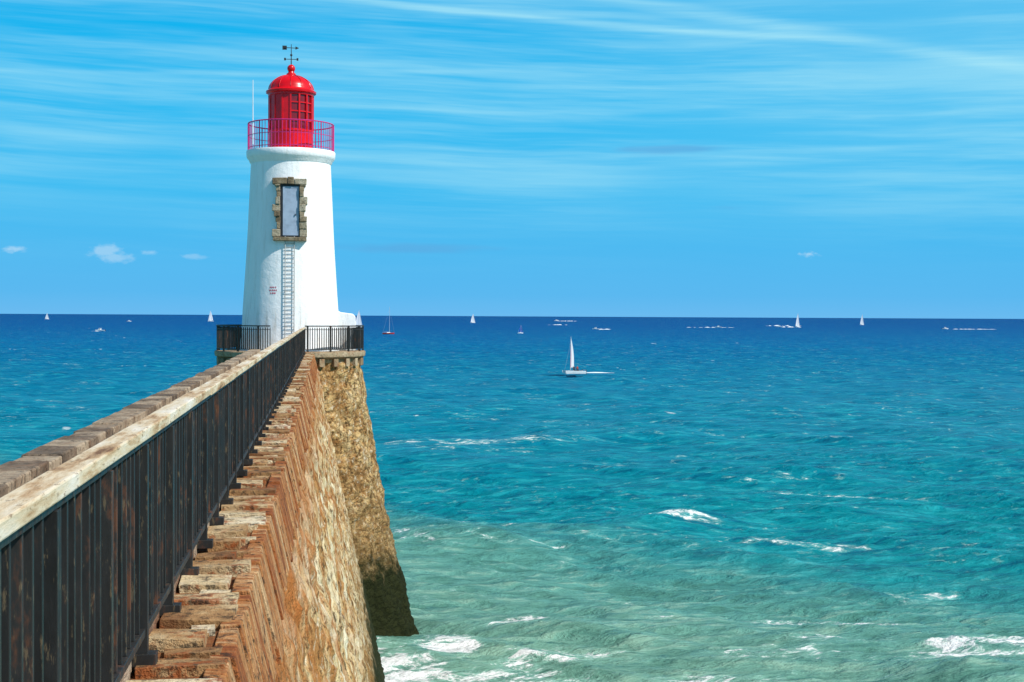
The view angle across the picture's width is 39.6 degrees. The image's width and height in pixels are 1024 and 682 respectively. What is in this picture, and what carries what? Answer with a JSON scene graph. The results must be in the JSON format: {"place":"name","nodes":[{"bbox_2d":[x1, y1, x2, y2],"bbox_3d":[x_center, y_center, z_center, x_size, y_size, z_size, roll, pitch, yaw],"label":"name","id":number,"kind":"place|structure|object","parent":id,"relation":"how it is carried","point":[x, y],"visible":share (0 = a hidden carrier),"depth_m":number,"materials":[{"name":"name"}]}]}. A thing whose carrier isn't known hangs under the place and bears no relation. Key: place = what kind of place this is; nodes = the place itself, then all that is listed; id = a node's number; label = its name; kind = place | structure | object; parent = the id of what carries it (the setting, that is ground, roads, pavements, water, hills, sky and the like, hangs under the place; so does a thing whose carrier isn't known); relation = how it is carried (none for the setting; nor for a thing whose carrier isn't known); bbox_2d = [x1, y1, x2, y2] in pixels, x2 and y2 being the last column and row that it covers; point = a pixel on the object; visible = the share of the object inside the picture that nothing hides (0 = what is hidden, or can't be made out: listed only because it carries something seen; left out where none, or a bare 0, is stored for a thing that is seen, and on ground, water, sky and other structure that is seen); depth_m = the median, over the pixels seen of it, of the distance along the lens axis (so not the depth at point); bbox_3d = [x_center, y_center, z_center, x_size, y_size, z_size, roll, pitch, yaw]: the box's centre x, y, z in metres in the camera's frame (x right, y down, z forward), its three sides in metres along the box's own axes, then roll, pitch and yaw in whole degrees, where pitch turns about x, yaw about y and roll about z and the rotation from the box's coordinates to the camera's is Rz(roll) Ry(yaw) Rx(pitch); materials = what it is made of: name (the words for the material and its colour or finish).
{"place":"outdoors","nodes":[
{"label":"outdoors","id":0,"kind":"place"},
{"bbox_2d":[0,314,1023,681],"bbox_3d":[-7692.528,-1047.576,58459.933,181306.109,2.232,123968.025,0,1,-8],"label":"sea","id":1,"kind":"structure","parent":0,"point":[744,500],"depth_m":106.79,"materials":[{"name":"liquid"}]},
{"bbox_2d":[0,349,384,681],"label":"stone pier","id":2,"kind":"structure","parent":1,"relation":"in","point":[274,590],"depth_m":11.97,"materials":[{"name":"brown stone"}]},
{"bbox_2d":[0,327,305,681],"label":"pier railing","id":3,"kind":"object","parent":2,"relation":"on","point":[100,541],"visible":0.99,"depth_m":5.25,"materials":[{"name":"metal"}]},
{"bbox_2d":[214,349,418,635],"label":"lighthouse platform","id":4,"kind":"structure","parent":1,"relation":"in","point":[346,409],"depth_m":54.00,"materials":[{"name":"beige stone"}]},
{"bbox_2d":[240,44,339,350],"bbox_3d":[-8.584,-5.572,55.217,3.900,11.872,3.987,0,1,-8],"label":"lighthouse","id":5,"kind":"object","parent":4,"relation":"on","point":[290,285],"visible":0.97,"depth_m":53.91,"materials":[{"name":"paint"}]},
{"bbox_2d":[280,184,299,236],"bbox_3d":[-8.395,-4.920,53.774,0.740,1.964,0.520,0,1,-8],"label":"door","id":6,"kind":"structure","parent":5,"relation":"in","point":[289,193],"depth_m":53.57,"materials":[{"name":"grey paint"}]},
{"bbox_2d":[216,324,363,351],"bbox_3d":[-8.621,-0.133,55.387,5.691,0.985,5.625,0,1,-8],"label":"platform railing","id":7,"kind":"object","parent":4,"relation":"on","point":[228,337],"visible":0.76,"depth_m":53.34,"materials":[{"name":"metal"}]},
{"bbox_2d":[356,312,361,324],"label":"sailboat","id":8,"kind":"object","parent":1,"relation":"on","point":[358,320],"visible":0.56,"depth_m":1200.62,"materials":[{"name":"fabric"}]},
{"bbox_2d":[382,307,393,333],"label":"sailboat","id":9,"kind":"object","parent":1,"relation":"on","point":[389,324],"visible":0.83,"depth_m":882.51,"materials":[{"name":"white paint"}]},
{"bbox_2d":[562,340,585,373],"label":"sailboat","id":10,"kind":"object","parent":1,"relation":"on","point":[576,370],"visible":1,"depth_m":288.28,"materials":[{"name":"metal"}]},
{"bbox_2d":[796,315,799,326],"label":"sailboat","id":11,"kind":"object","parent":1,"relation":"on","point":[797,323],"visible":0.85,"depth_m":1697.31,"materials":[{"name":"fabric"}]},
{"bbox_2d":[0,0,1023,318],"label":"sky","id":12,"kind":"structure","parent":0,"point":[552,158],"materials":[{"name":"blue"}]}
]}

